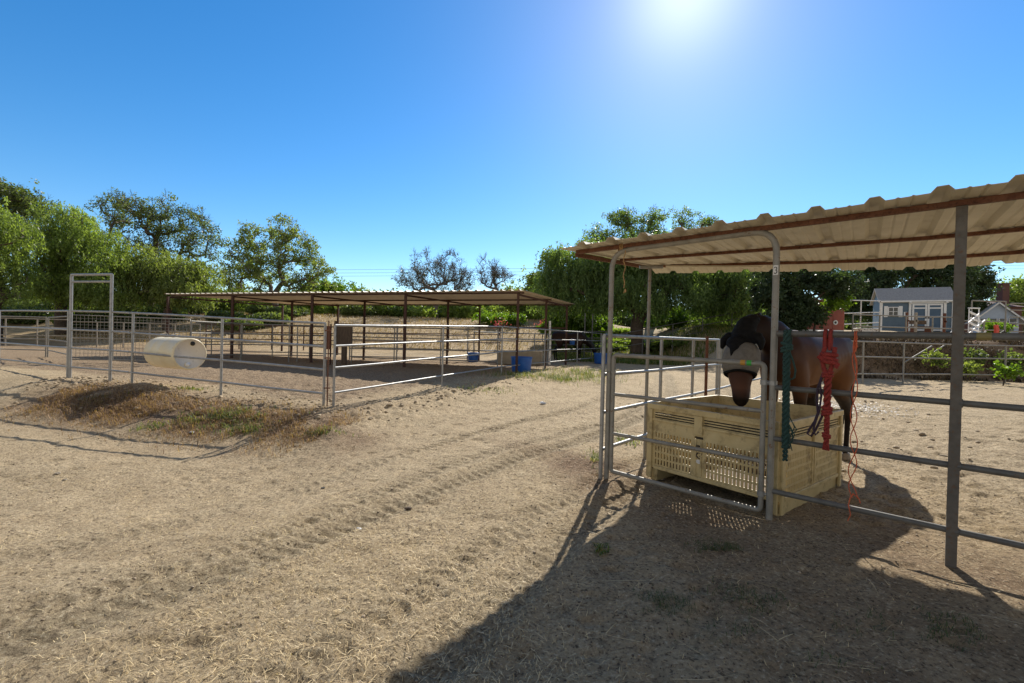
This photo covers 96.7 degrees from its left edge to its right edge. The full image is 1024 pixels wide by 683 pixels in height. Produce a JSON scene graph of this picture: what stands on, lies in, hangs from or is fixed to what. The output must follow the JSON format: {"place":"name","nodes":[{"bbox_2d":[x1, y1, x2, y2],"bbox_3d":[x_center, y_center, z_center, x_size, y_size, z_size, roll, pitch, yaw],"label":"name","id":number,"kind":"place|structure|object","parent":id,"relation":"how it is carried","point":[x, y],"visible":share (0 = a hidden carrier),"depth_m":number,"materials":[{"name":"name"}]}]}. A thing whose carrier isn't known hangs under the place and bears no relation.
{"place":"outdoors","nodes":[
{"label":"outdoors","id":0,"kind":"place"},
{"bbox_2d":[0,313,1023,682],"bbox_3d":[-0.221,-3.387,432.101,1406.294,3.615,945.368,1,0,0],"label":"ground","id":1,"kind":"structure","parent":0,"point":[478,415],"depth_m":3.46,"materials":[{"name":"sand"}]},
{"bbox_2d":[0,316,46,356],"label":"rail fence","id":2,"kind":"object","parent":1,"relation":"on","point":[45,339],"visible":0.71,"depth_m":16.57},
{"bbox_2d":[0,196,48,341],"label":"pepper tree","id":3,"kind":"object","parent":1,"relation":"on","point":[12,235],"visible":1,"depth_m":27.11,"materials":[{"name":"green plant"}]},
{"bbox_2d":[0,177,59,298],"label":"broadleaf tree","id":4,"kind":"object","parent":1,"relation":"on","point":[20,198],"visible":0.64,"depth_m":41.21,"materials":[{"name":"green plant"}]},
{"bbox_2d":[0,318,66,345],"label":"rail fence","id":5,"kind":"object","parent":1,"relation":"on","point":[36,335],"visible":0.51,"depth_m":24.72,"materials":[{"name":"grey metal"}]},
{"bbox_2d":[0,310,68,377],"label":"corral panel","id":6,"kind":"object","parent":1,"relation":"on","point":[67,347],"visible":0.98,"depth_m":11.02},
{"bbox_2d":[47,316,66,356],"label":"rail fence","id":7,"kind":"object","parent":1,"relation":"on","point":[48,339],"visible":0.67,"depth_m":16.57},
{"bbox_2d":[7,201,144,334],"bbox_3d":[-29.767,-4.941,31.533,8.467,9.411,6.033,1,0,0],"label":"pepper tree","id":8,"kind":"object","parent":1,"relation":"on","point":[74,244],"visible":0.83,"depth_m":30.37,"materials":[{"name":"green plant"}]},
{"bbox_2d":[72,315,108,359],"bbox_3d":[-13.398,-0.124,14.451,1.197,1.436,0.044,1,0,-15],"label":"panel","id":9,"kind":"object","parent":1,"relation":"on","point":[88,318],"visible":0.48,"depth_m":14.45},
{"bbox_2d":[68,273,130,381],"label":"walk through gate","id":10,"kind":"structure","parent":1,"relation":"on","point":[110,330],"depth_m":10.16,"materials":[{"name":"metal"}]},
{"bbox_2d":[72,321,200,347],"bbox_3d":[-21.041,-0.296,25.505,6.566,1.586,0.063,1,0,-9],"label":"rail fence","id":11,"kind":"object","parent":1,"relation":"on","point":[174,331],"visible":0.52,"depth_m":25.51,"materials":[{"name":"grey metal"}]},
{"bbox_2d":[112,316,190,360],"bbox_3d":[-11.786,-0.070,14.901,2.166,1.463,0.044,1,0,-16],"label":"panel","id":12,"kind":"object","parent":1,"relation":"on","point":[124,338],"visible":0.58,"depth_m":14.78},
{"bbox_2d":[129,419,181,430],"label":"green weeds","id":13,"kind":"object","parent":1,"relation":"on","point":[156,426],"visible":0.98,"depth_m":7.46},
{"bbox_2d":[84,187,228,304],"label":"broadleaf tree","id":14,"kind":"object","parent":1,"relation":"on","point":[123,205],"visible":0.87,"depth_m":42.58,"materials":[{"name":"green plant"}]},
{"bbox_2d":[109,241,229,330],"bbox_3d":[-25.285,-3.869,33.343,8.577,6.709,5.725,1,0,0],"label":"pepper tree","id":15,"kind":"object","parent":1,"relation":"on","point":[162,274],"visible":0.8,"depth_m":32.34,"materials":[{"name":"green plant"}]},
{"bbox_2d":[0,379,373,461],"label":"dead weeds","id":16,"kind":"object","parent":1,"relation":"on","point":[106,406],"visible":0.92,"depth_m":7.94,"materials":[{"name":"plant"}]},
{"bbox_2d":[1,298,376,331],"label":"undergrowth","id":17,"kind":"object","parent":1,"relation":"on","point":[268,312],"visible":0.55,"depth_m":35.72,"materials":[{"name":"green plant"}]},
{"bbox_2d":[190,320,241,360],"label":"rail fence","id":18,"kind":"object","parent":1,"relation":"on","point":[191,333],"visible":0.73,"depth_m":16.47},
{"bbox_2d":[129,312,326,405],"bbox_3d":[-5.846,0.339,9.108,5.084,1.829,0.051,2,0,17],"label":"corral panel","id":19,"kind":"object","parent":1,"relation":"on","point":[221,359],"visible":0.9,"depth_m":9.07,"materials":[{"name":"metal"}]},
{"bbox_2d":[143,333,206,369],"bbox_3d":[-7.441,0.205,10.049,1.252,0.791,0.690,2,0,28],"label":"plastic drum","id":20,"kind":"object","parent":19,"relation":"attached to","point":[177,346],"visible":0.97,"depth_m":9.78,"materials":[{"name":"white paint"}]},
{"bbox_2d":[324,321,331,404],"bbox_3d":[-3.369,0.460,8.319,0.120,1.680,0.042,1,0,0],"label":"connector pin","id":21,"kind":"object","parent":19,"relation":"attached to","point":[327,358],"visible":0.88,"depth_m":8.32,"materials":[{"name":"metal"}]},
{"bbox_2d":[147,402,309,437],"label":"green weeds","id":22,"kind":"object","parent":1,"relation":"on","point":[228,416],"visible":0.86,"depth_m":7.69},
{"bbox_2d":[212,287,258,311],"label":"round tree","id":23,"kind":"object","parent":1,"relation":"on","point":[234,290],"visible":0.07,"depth_m":52.95,"materials":[{"name":"green plant"}]},
{"bbox_2d":[205,422,272,435],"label":"green weeds","id":24,"kind":"object","parent":1,"relation":"on","point":[240,427],"visible":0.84,"depth_m":7.18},
{"bbox_2d":[196,322,340,358],"bbox_3d":[-10.521,0.045,20.003,6.243,1.629,0.051,1,0,-7],"label":"rail fence","id":25,"kind":"object","parent":1,"relation":"on","point":[242,351],"visible":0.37,"depth_m":19.88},
{"bbox_2d":[205,324,333,349],"bbox_3d":[-13.995,-0.170,26.502,7.117,1.582,0.063,1,0,-8],"label":"rail fence","id":26,"kind":"object","parent":1,"relation":"on","point":[206,331],"visible":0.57,"depth_m":26.40,"materials":[{"name":"metal"}]},
{"bbox_2d":[215,212,337,306],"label":"broadleaf tree","id":27,"kind":"object","parent":1,"relation":"on","point":[248,265],"visible":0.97,"depth_m":43.13,"materials":[{"name":"green plant"}]},
{"bbox_2d":[242,323,323,361],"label":"rail fence","id":28,"kind":"object","parent":1,"relation":"on","point":[289,335],"visible":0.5,"depth_m":18.01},
{"bbox_2d":[30,310,554,353],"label":"dry grass","id":29,"kind":"structure","parent":1,"relation":"on","point":[413,318],"depth_m":34.29,"materials":[{"name":"plant"}]},
{"bbox_2d":[39,292,571,319],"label":"field shrubs","id":30,"kind":"object","parent":1,"relation":"on","point":[462,312],"visible":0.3,"depth_m":47.34,"materials":[{"name":"green plant"}]},
{"bbox_2d":[283,421,358,440],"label":"green weeds","id":31,"kind":"object","parent":1,"relation":"on","point":[325,427],"visible":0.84,"depth_m":6.93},
{"bbox_2d":[296,274,359,313],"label":"broadleaf tree","id":32,"kind":"object","parent":1,"relation":"on","point":[340,287],"visible":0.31,"depth_m":51.19,"materials":[{"name":"green plant"}]},
{"bbox_2d":[334,321,351,364],"bbox_3d":[-6.294,0.066,16.970,0.685,1.650,0.235,1,0,0],"label":"utility box","id":33,"kind":"object","parent":1,"relation":"on","point":[343,335],"visible":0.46,"depth_m":16.85,"materials":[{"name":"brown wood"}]},
{"bbox_2d":[165,289,572,372],"bbox_3d":[-6.279,-0.510,20.380,17.088,2.903,6.535,2,0,18],"label":"long tin shelter","id":34,"kind":"object","parent":1,"relation":"on","point":[479,298],"visible":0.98,"depth_m":19.18,"materials":[{"name":"metal"}]},
{"bbox_2d":[349,327,469,359],"bbox_3d":[-4.663,0.170,21.000,5.439,1.650,0.064,1,0,-11],"label":"rail fence","id":35,"kind":"object","parent":1,"relation":"on","point":[397,340],"visible":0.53,"depth_m":20.88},
{"bbox_2d":[332,324,503,405],"bbox_3d":[-1.779,0.420,11.257,0.052,1.834,6.561,2,0,27],"label":"corral panel","id":36,"kind":"object","parent":1,"relation":"on","point":[334,392],"visible":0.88,"depth_m":10.03,"materials":[{"name":"metal"}]},
{"bbox_2d":[351,327,498,366],"bbox_3d":[-3.398,0.257,17.403,5.835,1.593,0.052,1,0,8],"label":"rail fence","id":37,"kind":"object","parent":1,"relation":"on","point":[394,348],"visible":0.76,"depth_m":17.34,"materials":[{"name":"metal"}]},
{"bbox_2d":[356,324,500,351],"bbox_3d":[-5.323,-0.131,27.501,9.289,1.845,0.063,1,0,-6],"label":"rail fence","id":38,"kind":"object","parent":1,"relation":"on","point":[428,333],"visible":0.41,"depth_m":27.48,"materials":[{"name":"galvanized steel"}]},
{"bbox_2d":[391,246,484,318],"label":"bare tree","id":39,"kind":"object","parent":1,"relation":"on","point":[421,280],"visible":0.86,"depth_m":49.43,"materials":[{"name":"grey plant"}]},
{"bbox_2d":[22,285,872,329],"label":"wood","id":40,"kind":"object","parent":1,"relation":"on","point":[625,322],"visible":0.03,"depth_m":61.12,"materials":[{"name":"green plant"}]},
{"bbox_2d":[473,253,515,306],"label":"bare tree","id":41,"kind":"object","parent":1,"relation":"on","point":[495,275],"visible":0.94,"depth_m":51.66,"materials":[{"name":"grey plant"}]},
{"bbox_2d":[471,309,527,325],"bbox_3d":[-1.008,-1.967,39.404,4.895,1.743,4.531,1,0,0],"label":"green bush","id":42,"kind":"object","parent":1,"relation":"on","point":[489,318],"visible":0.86,"depth_m":38.66,"materials":[{"name":"green plant"}]},
{"bbox_2d":[473,331,548,359],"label":"rail fence","id":43,"kind":"object","parent":1,"relation":"on","point":[534,341],"visible":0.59,"depth_m":23.46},
{"bbox_2d":[0,387,1023,682],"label":"pebbles","id":44,"kind":"object","parent":1,"relation":"on","point":[500,557],"visible":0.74,"depth_m":2.86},
{"bbox_2d":[0,392,1023,682],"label":"dark crumbs","id":45,"kind":"object","parent":1,"relation":"on","point":[618,550],"visible":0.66,"depth_m":3.11,"materials":[{"name":"soil"}]},
{"bbox_2d":[12,374,1012,474],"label":"dirt clods","id":46,"kind":"object","parent":1,"relation":"on","point":[370,418],"visible":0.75,"depth_m":9.00,"materials":[{"name":"soil"}]},
{"bbox_2d":[494,279,530,314],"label":"round tree","id":47,"kind":"object","parent":1,"relation":"on","point":[511,309],"visible":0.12,"depth_m":48.90,"materials":[{"name":"green plant"}]},
{"bbox_2d":[498,346,542,364],"bbox_3d":[0.341,0.595,20.205,2.000,0.817,0.600,1,0,0],"label":"water trough","id":48,"kind":"object","parent":1,"relation":"on","point":[537,356],"visible":0.76,"depth_m":19.91,"materials":[{"name":"concrete"}]},
{"bbox_2d":[511,356,532,371],"bbox_3d":[0.324,0.780,15.606,0.760,0.518,0.760,1,0,0],"label":"blue tub","id":49,"kind":"object","parent":1,"relation":"on","point":[525,362],"visible":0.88,"depth_m":15.32,"materials":[{"name":"plastic"}]},
{"bbox_2d":[503,326,545,369],"bbox_3d":[0.503,0.340,15.716,0.051,1.646,3.339,2,0,27],"label":"corral panel","id":50,"kind":"object","parent":1,"relation":"on","point":[544,350],"visible":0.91,"depth_m":15.76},
{"bbox_2d":[516,265,546,311],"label":"round tree","id":51,"kind":"object","parent":1,"relation":"on","point":[528,278],"visible":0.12,"depth_m":45.36,"materials":[{"name":"green plant"}]},
{"bbox_2d":[434,365,636,385],"bbox_3d":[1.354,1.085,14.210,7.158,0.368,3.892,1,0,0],"label":"green weeds","id":52,"kind":"object","parent":1,"relation":"on","point":[560,377],"visible":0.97,"depth_m":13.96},
{"bbox_2d":[536,307,578,337],"bbox_3d":[3.358,-1.141,31.886,3.130,3.038,2.829,2,0,27],"label":"green bush","id":53,"kind":"object","parent":1,"relation":"on","point":[556,322],"visible":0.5,"depth_m":31.29,"materials":[{"name":"green plant"}]},
{"bbox_2d":[551,331,596,361],"bbox_3d":[3.192,0.265,23.451,2.363,1.566,0.583,1,0,12],"label":"horse","id":54,"kind":"object","parent":1,"relation":"on","point":[561,335],"visible":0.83,"depth_m":23.30},
{"bbox_2d":[546,329,601,364],"bbox_3d":[3.006,0.364,20.611,0.054,1.644,7.537,2,0,27],"label":"corral panel","id":55,"kind":"object","parent":1,"relation":"on","point":[577,349],"visible":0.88,"depth_m":20.32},
{"bbox_2d":[561,308,614,337],"bbox_3d":[5.412,-1.058,31.863,3.526,2.972,3.162,2,0,27],"label":"green bush","id":56,"kind":"object","parent":1,"relation":"on","point":[599,326],"visible":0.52,"depth_m":31.43,"materials":[{"name":"green plant"}]},
{"bbox_2d":[589,541,609,555],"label":"green weeds","id":57,"kind":"object","parent":1,"relation":"on","point":[599,547],"visible":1,"depth_m":3.15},
{"bbox_2d":[594,353,606,363],"bbox_3d":[4.382,0.832,22.506,0.701,0.518,0.701,1,0,0],"label":"blue tub","id":58,"kind":"object","parent":1,"relation":"on","point":[597,358],"visible":0.74,"depth_m":22.27,"materials":[{"name":"plastic"}]},
{"bbox_2d":[551,323,735,365],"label":"bushes","id":59,"kind":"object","parent":1,"relation":"on","point":[724,327],"depth_m":26.43,"materials":[{"name":"plant"}]},
{"bbox_2d":[551,320,735,350],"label":"undergrowth","id":60,"kind":"object","parent":1,"relation":"on","point":[654,345],"visible":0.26,"depth_m":29.54,"materials":[{"name":"green plant"}]},
{"bbox_2d":[526,230,765,353],"bbox_3d":[9.035,-2.974,29.212,16.264,8.021,7.151,1,0,6],"label":"pepper tree","id":61,"kind":"object","parent":1,"relation":"on","point":[580,283],"visible":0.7,"depth_m":27.94,"materials":[{"name":"green plant"}]},
{"bbox_2d":[575,204,718,328],"bbox_3d":[11.164,-6.098,36.812,12.256,10.556,5.760,1,0,0],"label":"broadleaf tree","id":62,"kind":"object","parent":1,"relation":"on","point":[625,220],"visible":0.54,"depth_m":36.60,"materials":[{"name":"green plant"}]},
{"bbox_2d":[598,334,719,479],"bbox_3d":[2.166,0.755,6.147,0.047,1.641,3.700,2,1,42],"label":"corral panel","id":63,"kind":"object","parent":1,"relation":"on","point":[692,366],"visible":0.65,"depth_m":5.46,"materials":[{"name":"metal"}]},
{"bbox_2d":[632,306,699,329],"bbox_3d":[11.316,-1.765,33.072,5.125,2.159,3.452,1,0,0],"label":"green bush","id":64,"kind":"object","parent":1,"relation":"on","point":[678,320],"visible":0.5,"depth_m":32.46,"materials":[{"name":"green plant"}]},
{"bbox_2d":[632,584,716,622],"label":"green weeds","id":65,"kind":"object","parent":1,"relation":"on","point":[658,597],"visible":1,"depth_m":2.50,"materials":[{"name":"green plant"}]},
{"bbox_2d":[612,307,761,353],"bbox_3d":[10.614,-0.511,27.495,9.445,3.409,0.063,1,0,-6],"label":"rail fence","id":66,"kind":"object","parent":1,"relation":"on","point":[731,319],"visible":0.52,"depth_m":27.38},
{"bbox_2d":[604,230,779,519],"bbox_3d":[1.595,0.270,4.270,1.584,2.473,0.065,2,1,42],"label":"bent pipe frame","id":67,"kind":"object","parent":1,"relation":"on","point":[773,240],"visible":0.95,"depth_m":3.76,"materials":[{"name":"grey"}]},
{"bbox_2d":[606,353,768,511],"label":"pipe gate","id":68,"kind":"structure","parent":67,"relation":"attached to","point":[760,460],"depth_m":4.13,"materials":[{"name":"metal"}]},
{"bbox_2d":[668,536,743,553],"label":"green weeds","id":69,"kind":"object","parent":1,"relation":"on","point":[724,546],"visible":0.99,"depth_m":3.19,"materials":[{"name":"green plant"}]},
{"bbox_2d":[704,336,708,395],"bbox_3d":[2.999,0.744,7.040,0.044,1.650,0.044,2,0,22],"label":"rusty stake","id":70,"kind":"object","parent":1,"relation":"on","point":[706,366],"visible":0.59,"depth_m":7.02,"materials":[{"name":"metal"}]},
{"bbox_2d":[718,341,760,398],"bbox_3d":[4.676,0.763,8.947,0.050,1.701,3.721,2,1,42],"label":"corral panel","id":71,"kind":"object","parent":1,"relation":"on","point":[719,377],"visible":0.12,"depth_m":7.56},
{"bbox_2d":[646,395,843,515],"bbox_3d":[2.407,1.080,4.752,1.484,0.815,1.354,1,1,-38],"label":"slatted crate","id":72,"kind":"object","parent":1,"relation":"on","point":[809,471],"visible":0.81,"depth_m":4.34,"materials":[{"name":"beige plastic"}]},
{"bbox_2d":[692,573,806,619],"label":"green weeds","id":73,"kind":"object","parent":1,"relation":"on","point":[776,595],"visible":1,"depth_m":2.56,"materials":[{"name":"green plant"}]},
{"bbox_2d":[545,500,1023,679],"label":"dry stalks","id":74,"kind":"object","parent":1,"relation":"on","point":[788,591],"visible":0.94,"depth_m":2.61,"materials":[{"name":"plant"}]},
{"bbox_2d":[720,313,855,459],"bbox_3d":[3.322,0.592,5.372,2.600,1.796,0.666,1,1,-36],"label":"horse","id":75,"kind":"object","parent":1,"relation":"on","point":[744,336],"visible":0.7,"depth_m":4.96},
{"bbox_2d":[561,174,1023,568],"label":"tin roof shelter","id":76,"kind":"object","parent":1,"relation":"on","point":[944,226],"visible":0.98,"depth_m":4.00,"materials":[{"name":"metal"}]},
{"bbox_2d":[745,268,869,330],"bbox_3d":[14.110,-2.299,21.957,5.162,4.632,4.316,2,0,28],"label":"dark tree","id":77,"kind":"object","parent":1,"relation":"on","point":[800,309],"visible":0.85,"depth_m":21.35,"materials":[{"name":"green plant"}]},
{"bbox_2d":[804,300,844,330],"bbox_3d":[15.050,-1.194,23.970,3.532,1.899,2.037,1,0,0],"label":"horse trailer","id":78,"kind":"object","parent":1,"relation":"on","point":[835,321],"visible":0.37,"depth_m":22.99,"materials":[{"name":"red paint"}]},
{"bbox_2d":[813,294,856,330],"bbox_3d":[15.592,-1.196,21.961,1.596,2.499,1.615,1,1,-44],"label":"bush","id":79,"kind":"object","parent":1,"relation":"on","point":[835,304],"visible":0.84,"depth_m":21.69,"materials":[{"name":"green plant"}]},
{"bbox_2d":[779,398,927,418],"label":"shredded litter","id":80,"kind":"object","parent":1,"relation":"on","point":[859,405],"visible":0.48,"depth_m":10.19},
{"bbox_2d":[844,300,880,327],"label":"terrace fence","id":81,"kind":"object","parent":1,"relation":"on","point":[861,312],"visible":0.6,"depth_m":25.84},
{"bbox_2d":[853,328,880,331],"bbox_3d":[19.079,-0.503,24.493,1.064,0.420,0.586,1,0,0],"label":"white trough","id":82,"kind":"object","parent":1,"relation":"on","point":[868,329],"visible":0.43,"depth_m":24.24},
{"bbox_2d":[772,331,1023,549],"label":"pipe fence","id":83,"kind":"object","parent":1,"relation":"on","point":[963,403],"visible":0.84,"depth_m":3.18,"materials":[{"name":"metal"}]},
{"bbox_2d":[780,329,796,460],"bbox_3d":[2.215,0.430,3.664,0.115,1.067,0.154,1,0,0],"label":"teal rope","id":84,"kind":"object","parent":83,"relation":"hanging from","point":[787,347],"visible":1,"depth_m":3.64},
{"bbox_2d":[816,329,839,450],"bbox_3d":[2.425,0.365,3.478,0.154,0.928,0.151,1,1,-43],"label":"red rope","id":85,"kind":"object","parent":83,"relation":"hanging from","point":[824,357],"visible":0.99,"depth_m":3.45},
{"bbox_2d":[806,368,826,436],"bbox_3d":[2.348,0.470,3.508,0.125,0.545,0.026,2,1,42],"label":"purple lead","id":86,"kind":"object","parent":85,"relation":"hanging from","point":[818,409],"visible":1,"depth_m":3.50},
{"bbox_2d":[847,331,860,520],"bbox_3d":[2.544,0.628,3.381,0.067,1.418,0.101,1,0,0],"label":"orange twine","id":87,"kind":"object","parent":83,"relation":"hanging from","point":[855,345],"visible":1,"depth_m":3.37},
{"bbox_2d":[818,264,982,327],"bbox_3d":[33.763,-4.393,40.703,12.473,8.181,6.732,2,0,13],"label":"dark tree","id":88,"kind":"object","parent":1,"relation":"on","point":[913,277],"visible":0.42,"depth_m":38.95,"materials":[{"name":"green plant"}]},
{"bbox_2d":[852,341,951,383],"bbox_3d":[12.518,0.773,15.185,6.423,1.563,0.057,1,0,-17],"label":"paddock fence","id":89,"kind":"object","parent":1,"relation":"on","point":[863,357],"visible":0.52,"depth_m":15.30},
{"bbox_2d":[852,314,951,331],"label":"terrace fence","id":90,"kind":"object","parent":1,"relation":"on","point":[905,327],"visible":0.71,"depth_m":21.76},
{"bbox_2d":[836,603,993,651],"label":"green weeds","id":91,"kind":"object","parent":1,"relation":"on","point":[945,631],"visible":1,"depth_m":2.33,"materials":[{"name":"green plant"}]},
{"bbox_2d":[909,320,931,331],"bbox_3d":[23.790,-0.819,26.503,1.000,0.830,0.425,1,0,0],"label":"wooden bench","id":92,"kind":"object","parent":1,"relation":"on","point":[918,322],"visible":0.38,"depth_m":26.65,"materials":[{"name":"brown wood"}]},
{"bbox_2d":[914,347,950,376],"bbox_3d":[16.297,0.953,17.620,1.130,1.467,1.094,2,1,36],"label":"leafy bush","id":93,"kind":"object","parent":1,"relation":"on","point":[936,354],"visible":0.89,"depth_m":17.47,"materials":[{"name":"green plant"}]},
{"bbox_2d":[850,338,1023,382],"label":"bank weeds","id":94,"kind":"object","parent":1,"relation":"on","point":[943,377],"visible":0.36,"depth_m":18.41,"materials":[{"name":"plant"}]},
{"bbox_2d":[963,360,983,381],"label":"leafy bush","id":95,"kind":"object","parent":1,"relation":"on","point":[971,367],"visible":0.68,"depth_m":16.76,"materials":[{"name":"green plant"}]},
{"bbox_2d":[963,347,990,363],"bbox_3d":[18.123,0.935,17.794,1.117,1.467,0.881,1,0,-18],"label":"leafy bush","id":96,"kind":"object","parent":1,"relation":"on","point":[980,353],"visible":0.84,"depth_m":17.69,"materials":[{"name":"green plant"}]},
{"bbox_2d":[965,264,1009,324],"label":"open tree","id":97,"kind":"object","parent":1,"relation":"on","point":[986,285],"visible":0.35,"depth_m":42.80,"materials":[{"name":"green plant"}]},
{"bbox_2d":[970,300,1006,331],"bbox_3d":[24.331,-1.011,23.238,1.904,2.167,0.060,1,0,-3],"label":"arched gate frame","id":98,"kind":"object","parent":1,"relation":"on","point":[991,301],"visible":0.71,"depth_m":23.23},
{"bbox_2d":[963,344,1023,383],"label":"paddock fence","id":99,"kind":"object","parent":1,"relation":"on","point":[1005,358],"visible":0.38,"depth_m":16.19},
{"bbox_2d":[964,302,1023,332],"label":"gabled cottage","id":100,"kind":"structure","parent":1,"relation":"on","point":[994,311],"depth_m":39.95,"materials":[{"name":"white"}]},
{"bbox_2d":[979,318,1017,332],"bbox_3d":[28.156,-0.736,26.481,1.547,1.293,1.606,1,0,0],"label":"leafy bush","id":101,"kind":"object","parent":1,"relation":"on","point":[988,325],"visible":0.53,"depth_m":26.30,"materials":[{"name":"green plant"}]},
{"bbox_2d":[986,359,1023,385],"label":"leafy bush","id":102,"kind":"object","parent":1,"relation":"on","point":[1004,372],"visible":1,"depth_m":15.56,"materials":[{"name":"green plant"}]},
{"bbox_2d":[990,273,1023,332],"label":"round tree","id":103,"kind":"object","parent":1,"relation":"on","point":[1016,290],"visible":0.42,"depth_m":59.70,"materials":[{"name":"green plant"}]},
{"bbox_2d":[991,347,1023,368],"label":"leafy bush","id":104,"kind":"object","parent":1,"relation":"on","point":[1014,355],"visible":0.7,"depth_m":18.03,"materials":[{"name":"green plant"}]},
{"bbox_2d":[0,0,1023,312],"label":"sky","id":105,"kind":"structure","parent":0,"point":[501,130],"materials":[{"name":"blue"}]},
{"bbox_2d":[870,287,952,331],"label":"garden shed","id":106,"kind":"structure","parent":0,"point":[930,301],"depth_m":30.36,"materials":[{"name":"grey wood"}]},
{"bbox_2d":[884,306,902,316],"bbox_3d":[25.673,-2.013,30.643,0.980,0.740,0.086,2,0,28],"label":"window","id":107,"kind":"structure","parent":106,"relation":"in","point":[887,310],"depth_m":30.60,"materials":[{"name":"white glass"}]},
{"bbox_2d":[911,304,926,330],"bbox_3d":[26.858,-1.579,29.998,0.759,1.800,0.130,2,0,28],"label":"door","id":108,"kind":"structure","parent":106,"relation":"in","point":[921,309],"depth_m":29.98,"materials":[{"name":"white paint"}]},
{"bbox_2d":[927,304,942,330],"bbox_3d":[27.549,-1.560,29.638,0.759,1.800,0.130,2,0,28],"label":"door","id":109,"kind":"structure","parent":106,"relation":"in","point":[932,309],"depth_m":29.63,"materials":[{"name":"white paint"}]},
{"bbox_2d":[968,307,985,332],"bbox_3d":[22.251,-0.792,21.898,0.833,1.700,0.305,1,0,0],"label":"jump rack","id":110,"kind":"object","parent":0,"point":[974,319],"visible":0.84,"depth_m":21.91,"materials":[{"name":"white paint"}]},
{"bbox_2d":[964,283,1023,332],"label":"roofed house","id":111,"kind":"structure","parent":0,"point":[1003,294],"depth_m":52.80,"materials":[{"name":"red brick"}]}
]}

